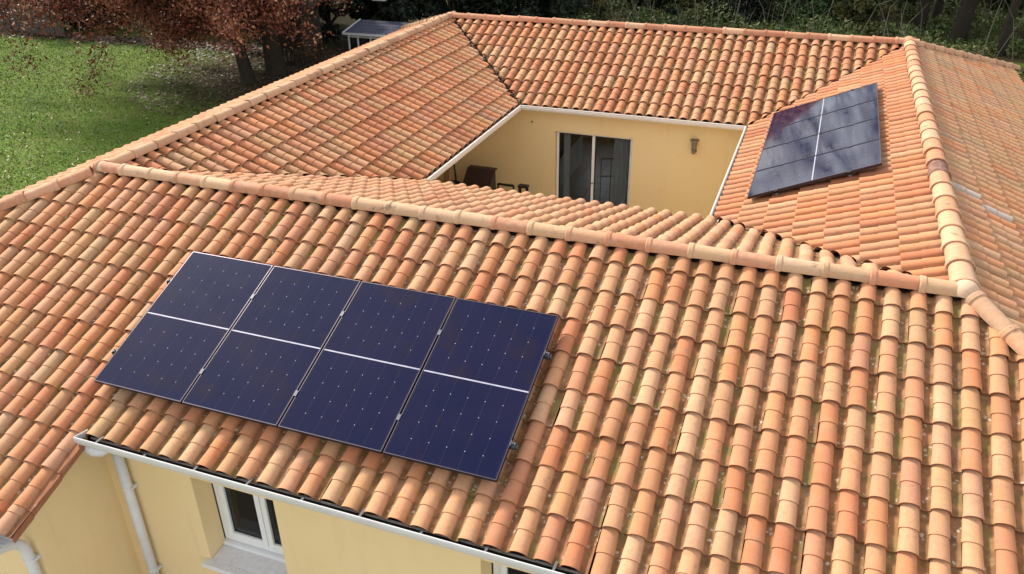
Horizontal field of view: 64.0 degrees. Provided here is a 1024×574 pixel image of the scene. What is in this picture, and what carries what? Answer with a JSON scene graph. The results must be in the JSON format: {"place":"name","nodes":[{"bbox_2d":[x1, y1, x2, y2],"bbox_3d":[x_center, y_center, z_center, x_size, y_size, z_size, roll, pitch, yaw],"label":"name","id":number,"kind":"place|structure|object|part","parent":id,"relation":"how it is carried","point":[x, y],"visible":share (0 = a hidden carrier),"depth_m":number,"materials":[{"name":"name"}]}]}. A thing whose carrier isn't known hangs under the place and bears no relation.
{"place":"outdoors","nodes":[
{"label":"outdoors","id":0,"kind":"place"},
{"bbox_2d":[0,0,1023,198],"bbox_3d":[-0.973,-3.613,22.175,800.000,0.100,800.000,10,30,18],"label":"ground","id":1,"kind":"structure","parent":0,"point":[347,21],"depth_m":28.78,"materials":[{"name":"green plant"}]},
{"bbox_2d":[0,4,65,37],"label":"fence","id":2,"kind":"object","parent":1,"relation":"on","point":[47,31],"visible":0.48,"depth_m":36.79,"materials":[{"name":"brown wood"}]},
{"bbox_2d":[26,0,73,27],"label":"evergreen shrub","id":3,"kind":"object","parent":1,"relation":"on","point":[70,23],"visible":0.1,"depth_m":37.53,"materials":[{"name":"green plant"}]},
{"bbox_2d":[5,99,157,176],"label":"daisies","id":4,"kind":"object","parent":1,"relation":"on","point":[67,139],"visible":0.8,"depth_m":24.03,"materials":[{"name":"white plant"}]},
{"bbox_2d":[6,0,190,20],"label":"thicket","id":5,"kind":"object","parent":1,"relation":"on","point":[95,17],"visible":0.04,"depth_m":41.38,"materials":[{"name":"green plant"}]},
{"bbox_2d":[73,0,131,30],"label":"evergreen shrub","id":6,"kind":"object","parent":1,"relation":"on","point":[81,22],"visible":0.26,"depth_m":37.18,"materials":[{"name":"green plant"}]},
{"bbox_2d":[0,0,257,98],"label":"oak tree","id":7,"kind":"object","parent":1,"relation":"on","point":[246,73],"visible":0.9,"depth_m":26.97,"materials":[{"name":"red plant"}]},
{"bbox_2d":[0,30,287,57],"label":"leaf litter","id":8,"kind":"object","parent":1,"relation":"on","point":[114,38],"visible":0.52,"depth_m":35.23,"materials":[{"name":"brown plant"}]},
{"bbox_2d":[136,0,189,25],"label":"evergreen shrub","id":9,"kind":"object","parent":1,"relation":"on","point":[166,10],"visible":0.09,"depth_m":36.34,"materials":[{"name":"green plant"}]},
{"bbox_2d":[200,6,242,31],"bbox_3d":[-13.115,-13.037,36.001,2.948,3.595,3.933,-25,37,-37],"label":"evergreen shrub","id":10,"kind":"object","parent":1,"relation":"on","point":[220,23],"visible":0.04,"depth_m":36.24,"materials":[{"name":"green plant"}]},
{"bbox_2d":[192,5,251,24],"bbox_3d":[-12.812,-14.387,36.851,7.870,5.306,4.852,-9,30,-15],"label":"conifer","id":11,"kind":"object","parent":1,"relation":"on","point":[241,19],"visible":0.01,"depth_m":36.75,"materials":[{"name":"green plant"}]},
{"bbox_2d":[114,0,362,76],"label":"oak tree","id":12,"kind":"object","parent":1,"relation":"on","point":[270,12],"visible":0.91,"depth_m":26.29,"materials":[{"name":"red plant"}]},
{"bbox_2d":[125,33,365,118],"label":"fallen leaves","id":13,"kind":"object","parent":1,"relation":"on","point":[255,86],"visible":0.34,"depth_m":29.67,"materials":[{"name":"brown plant"}]},
{"bbox_2d":[257,0,323,65],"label":"wooden hut","id":14,"kind":"object","parent":1,"relation":"on","point":[315,22],"visible":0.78,"depth_m":31.07,"materials":[{"name":"brown wood"}]},
{"bbox_2d":[290,29,297,39],"bbox_3d":[-8.218,-9.522,30.897,0.300,0.360,0.028,10,30,18],"label":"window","id":15,"kind":"structure","parent":14,"relation":"in","point":[296,37],"depth_m":30.88,"materials":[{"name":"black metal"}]},
{"bbox_2d":[316,0,347,42],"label":"evergreen shrub","id":16,"kind":"object","parent":1,"relation":"on","point":[330,27],"visible":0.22,"depth_m":33.91,"materials":[{"name":"green plant"}]},
{"bbox_2d":[320,0,383,25],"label":"conifer","id":17,"kind":"object","parent":1,"relation":"on","point":[363,12],"visible":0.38,"depth_m":36.24,"materials":[{"name":"green plant"}]},
{"bbox_2d":[342,19,407,49],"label":"solar panels","id":18,"kind":"structure","parent":1,"relation":"on","point":[371,30],"depth_m":33.17,"materials":[{"name":"white paint"}]},
{"bbox_2d":[344,0,421,22],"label":"evergreen shrub","id":19,"kind":"object","parent":1,"relation":"on","point":[397,11],"visible":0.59,"depth_m":34.63,"materials":[{"name":"green plant"}]},
{"bbox_2d":[346,0,431,20],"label":"conifer","id":20,"kind":"object","parent":1,"relation":"on","point":[388,1],"visible":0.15,"depth_m":36.41,"materials":[{"name":"green plant"}]},
{"bbox_2d":[413,0,497,14],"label":"conifer","id":21,"kind":"object","parent":1,"relation":"on","point":[466,7],"visible":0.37,"depth_m":34.95,"materials":[{"name":"green plant"}]},
{"bbox_2d":[420,0,515,16],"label":"evergreen shrub","id":22,"kind":"object","parent":1,"relation":"on","point":[439,7],"visible":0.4,"depth_m":34.29,"materials":[{"name":"green plant"}]},
{"bbox_2d":[0,11,1023,573],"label":"house","id":23,"kind":"structure","parent":1,"relation":"on","point":[822,377],"depth_m":8.29,"materials":[{"name":"tile"}]},
{"bbox_2d":[201,483,287,573],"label":"window","id":24,"kind":"structure","parent":23,"relation":"in","point":[252,541],"depth_m":8.37,"materials":[{"name":"white paint"}]},
{"bbox_2d":[111,349,518,450],"bbox_3d":[-1.979,1.022,7.582,4.332,0.154,0.100,10,30,18],"label":"mounting rail","id":25,"kind":"object","parent":23,"relation":"attached to","point":[513,445],"visible":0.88,"depth_m":7.20,"materials":[{"name":"metal"}]},
{"bbox_2d":[278,281,455,453],"bbox_3d":[-1.321,0.685,7.691,1.041,0.037,1.758,10,52,18],"label":"solar panel","id":26,"kind":"object","parent":25,"relation":"attached to","point":[358,384],"visible":1,"depth_m":7.62,"materials":[{"name":"blue glass"}]},
{"bbox_2d":[383,298,558,482],"bbox_3d":[-0.330,0.852,7.359,1.041,0.037,1.758,10,52,18],"label":"solar panel","id":27,"kind":"object","parent":25,"relation":"attached to","point":[464,408],"visible":1,"depth_m":7.29,"materials":[{"name":"blue glass"}]},
{"bbox_2d":[166,278,551,359],"bbox_3d":[-1.670,0.310,8.146,4.332,0.154,0.100,10,30,18],"label":"mounting rail","id":28,"kind":"object","parent":23,"relation":"attached to","point":[547,356],"visible":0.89,"depth_m":7.76,"materials":[{"name":"metal"}]},
{"bbox_2d":[94,251,273,403],"bbox_3d":[-3.302,0.352,8.354,1.041,0.037,1.758,10,52,18],"label":"solar panel","id":29,"kind":"object","parent":28,"relation":"attached to","point":[172,342],"visible":1,"depth_m":8.29,"materials":[{"name":"blue glass"}]},
{"bbox_2d":[182,266,360,427],"bbox_3d":[-2.311,0.519,8.023,1.041,0.037,1.758,10,52,18],"label":"solar panel","id":30,"kind":"object","parent":28,"relation":"attached to","point":[259,366],"visible":1,"depth_m":7.95,"materials":[{"name":"blue glass"}]},
{"bbox_2d":[492,563,530,573],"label":"window","id":31,"kind":"structure","parent":23,"relation":"in","point":[496,568],"depth_m":7.29,"materials":[{"name":"white paint"}]},
{"bbox_2d":[556,131,632,207],"bbox_3d":[1.748,-2.320,17.395,1.616,2.120,0.306,10,30,18],"label":"patio door","id":32,"kind":"structure","parent":23,"relation":"in","point":[622,146],"depth_m":17.28,"materials":[{"name":"white paint"}]},
{"bbox_2d":[690,139,698,153],"bbox_3d":[3.562,-2.736,16.036,0.176,0.294,0.176,10,30,18],"label":"wall lamp","id":33,"kind":"object","parent":23,"relation":"attached to","point":[694,146],"visible":1,"depth_m":15.99,"materials":[{"name":"brown metal"}]},
{"bbox_2d":[774,106,796,195],"bbox_3d":[4.394,-2.241,13.046,0.103,0.153,4.312,10,30,18],"label":"mounting rail","id":34,"kind":"object","parent":23,"relation":"attached to","point":[776,192],"visible":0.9,"depth_m":11.29,"materials":[{"name":"metal"}]},
{"bbox_2d":[747,139,881,198],"bbox_3d":[4.236,-1.658,11.499,1.758,0.036,1.041,-13,21,28],"label":"solar panel","id":35,"kind":"object","parent":34,"relation":"attached to","point":[840,162],"visible":1,"depth_m":11.43,"materials":[{"name":"glass"}]},
{"bbox_2d":[755,117,880,171],"bbox_3d":[4.607,-2.137,12.367,1.758,0.036,1.041,-13,21,28],"label":"solar panel","id":36,"kind":"object","parent":34,"relation":"attached to","point":[829,141],"visible":1,"depth_m":12.34,"materials":[{"name":"glass"}]},
{"bbox_2d":[763,99,878,148],"bbox_3d":[4.978,-2.616,13.234,1.758,0.036,1.041,-13,21,28],"label":"solar panel","id":37,"kind":"object","parent":34,"relation":"attached to","point":[847,116],"visible":0.98,"depth_m":13.21,"materials":[{"name":"glass"}]},
{"bbox_2d":[769,82,877,129],"bbox_3d":[5.349,-3.095,14.101,1.758,0.036,1.041,-13,21,28],"label":"solar panel","id":38,"kind":"object","parent":34,"relation":"attached to","point":[846,99],"visible":1,"depth_m":14.07,"materials":[{"name":"glass"}]},
{"bbox_2d":[847,89,853,176],"bbox_3d":[5.216,-2.431,12.589,0.103,0.153,4.312,10,30,18],"label":"mounting rail","id":39,"kind":"object","parent":23,"relation":"attached to","point":[849,173],"visible":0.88,"depth_m":10.83,"materials":[{"name":"metal"}]},
{"bbox_2d":[481,0,546,17],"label":"evergreen shrub","id":40,"kind":"object","parent":1,"relation":"on","point":[508,11],"visible":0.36,"depth_m":34.17,"materials":[{"name":"green plant"}]},
{"bbox_2d":[471,0,587,18],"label":"conifer","id":41,"kind":"object","parent":1,"relation":"on","point":[553,8],"visible":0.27,"depth_m":34.78,"materials":[{"name":"green plant"}]},
{"bbox_2d":[570,0,607,17],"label":"undergrowth bush","id":42,"kind":"object","parent":1,"relation":"on","point":[602,8],"visible":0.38,"depth_m":37.26,"materials":[{"name":"green plant"}]},
{"bbox_2d":[589,0,699,20],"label":"woodland tree","id":43,"kind":"object","parent":1,"relation":"on","point":[591,2],"visible":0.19,"depth_m":37.76,"materials":[{"name":"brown plant"}]},
{"bbox_2d":[625,0,678,19],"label":"undergrowth bush","id":44,"kind":"object","parent":1,"relation":"on","point":[658,4],"visible":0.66,"depth_m":38.02,"materials":[{"name":"green plant"}]},
{"bbox_2d":[677,0,730,18],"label":"undergrowth bush","id":45,"kind":"object","parent":1,"relation":"on","point":[685,5],"visible":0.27,"depth_m":38.36,"materials":[{"name":"green plant"}]},
{"bbox_2d":[705,0,785,28],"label":"undergrowth bush","id":46,"kind":"object","parent":1,"relation":"on","point":[750,5],"visible":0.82,"depth_m":36.09,"materials":[{"name":"green plant"}]},
{"bbox_2d":[514,0,1023,74],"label":"brambles","id":47,"kind":"object","parent":1,"relation":"on","point":[643,16],"visible":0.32,"depth_m":34.69,"materials":[{"name":"green plant"}]},
{"bbox_2d":[525,0,1023,62],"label":"dead twigs","id":48,"kind":"object","parent":1,"relation":"on","point":[634,9],"visible":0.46,"depth_m":33.27,"materials":[{"name":"brown wood"}]},
{"bbox_2d":[767,0,832,21],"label":"undergrowth bush","id":49,"kind":"object","parent":1,"relation":"on","point":[820,7],"visible":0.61,"depth_m":36.36,"materials":[{"name":"green plant"}]},
{"bbox_2d":[800,0,873,16],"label":"undergrowth bush","id":50,"kind":"object","parent":1,"relation":"on","point":[829,4],"visible":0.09,"depth_m":37.75,"materials":[{"name":"green plant"}]},
{"bbox_2d":[832,0,897,31],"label":"undergrowth bush","id":51,"kind":"object","parent":1,"relation":"on","point":[858,11],"visible":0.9,"depth_m":34.94,"materials":[{"name":"green plant"}]},
{"bbox_2d":[866,0,920,9],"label":"undergrowth bush","id":52,"kind":"object","parent":1,"relation":"on","point":[913,4],"visible":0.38,"depth_m":38.95,"materials":[{"name":"green plant"}]},
{"bbox_2d":[880,0,957,27],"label":"woodland tree","id":53,"kind":"object","parent":1,"relation":"on","point":[889,2],"visible":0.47,"depth_m":35.62,"materials":[{"name":"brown plant"}]},
{"bbox_2d":[913,0,930,31],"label":"woodland tree","id":54,"kind":"object","parent":1,"relation":"on","point":[925,10],"visible":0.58,"depth_m":34.63,"materials":[{"name":"brown plant"}]},
{"bbox_2d":[931,0,943,24],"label":"woodland tree","id":55,"kind":"object","parent":1,"relation":"on","point":[938,6],"visible":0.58,"depth_m":35.68,"materials":[{"name":"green plant"}]},
{"bbox_2d":[947,0,980,42],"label":"woodland tree","id":56,"kind":"object","parent":1,"relation":"on","point":[961,27],"visible":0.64,"depth_m":32.66,"materials":[{"name":"brown plant"}]},
{"bbox_2d":[978,0,1023,10],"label":"undergrowth bush","id":57,"kind":"object","parent":1,"relation":"on","point":[1002,2],"visible":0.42,"depth_m":38.40,"materials":[{"name":"green plant"}]},
{"bbox_2d":[993,0,1021,55],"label":"woodland tree","id":58,"kind":"object","parent":1,"relation":"on","point":[1006,32],"visible":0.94,"depth_m":30.73,"materials":[{"name":"brown plant"}]},
{"bbox_2d":[560,133,582,186],"bbox_3d":[0.972,-2.956,19.895,0.720,0.859,3.270,10,30,18],"label":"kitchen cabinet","id":59,"kind":"object","parent":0,"point":[576,150],"visible":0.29,"depth_m":20.37,"materials":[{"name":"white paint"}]},
{"bbox_3d":[1.172,-2.780,19.559,0.019,0.690,0.460,10,30,18],"label":"cabinet door","id":60,"kind":"part","parent":59,"relation":"part of","materials":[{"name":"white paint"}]},
{"bbox_3d":[1.523,-3.233,20.378,0.019,0.690,0.460,10,30,18],"label":"cabinet door","id":61,"kind":"part","parent":59,"relation":"part of","materials":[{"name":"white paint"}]},
{"bbox_3d":[1.698,-3.459,20.788,0.019,0.690,0.460,10,30,18],"label":"cabinet door","id":62,"kind":"part","parent":59,"relation":"part of","materials":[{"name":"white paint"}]},
{"bbox_2d":[599,158,613,202],"bbox_3d":[2.274,-2.223,18.059,0.697,1.301,0.466,-2,29,-1],"label":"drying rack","id":63,"kind":"object","parent":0,"point":[610,176],"visible":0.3,"depth_m":17.93,"materials":[{"name":"metal"}]},
{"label":"patio floor","id":64,"kind":"structure","parent":0,"visible":0},
{"bbox_2d":[446,169,448,181],"bbox_3d":[-1.407,-2.321,17.878,0.052,1.750,0.383,8,30,15],"label":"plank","id":65,"kind":"object","parent":64,"relation":"on","point":[447,175],"visible":0.29,"depth_m":17.83,"materials":[{"name":"brown wood"}]},
{"bbox_2d":[453,164,456,179],"bbox_3d":[-1.177,-2.038,17.611,0.048,1.506,0.709,-8,29,-12],"label":"pole","id":66,"kind":"object","parent":64,"relation":"on","point":[455,172],"visible":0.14,"depth_m":17.54,"materials":[{"name":"brown paint"}]},
{"bbox_2d":[451,180,460,184],"bbox_3d":[-1.206,-1.781,17.553,0.280,1.116,0.280,10,30,18],"label":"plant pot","id":67,"kind":"object","parent":64,"relation":"on","point":[456,182],"visible":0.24,"depth_m":17.31,"materials":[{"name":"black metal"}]},
{"bbox_2d":[463,165,496,189],"bbox_3d":[-0.731,-1.820,17.421,0.620,1.299,0.810,10,30,18],"label":"garden chest","id":68,"kind":"object","parent":64,"relation":"on","point":[481,176],"visible":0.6,"depth_m":17.26,"materials":[{"name":"brown paint"}]},
{"bbox_2d":[497,183,513,189],"bbox_3d":[-0.195,-1.530,17.031,0.380,1.153,0.466,10,30,18],"label":"garden chair","id":69,"kind":"object","parent":64,"relation":"on","point":[504,184],"visible":0.19,"depth_m":16.92,"materials":[{"name":"black metal"}]},
{"bbox_2d":[518,184,528,192],"bbox_3d":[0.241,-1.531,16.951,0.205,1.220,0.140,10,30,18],"label":"chair","id":70,"kind":"object","parent":64,"relation":"on","point":[525,186],"visible":0.32,"depth_m":16.65,"materials":[{"name":"black metal"}]}
]}

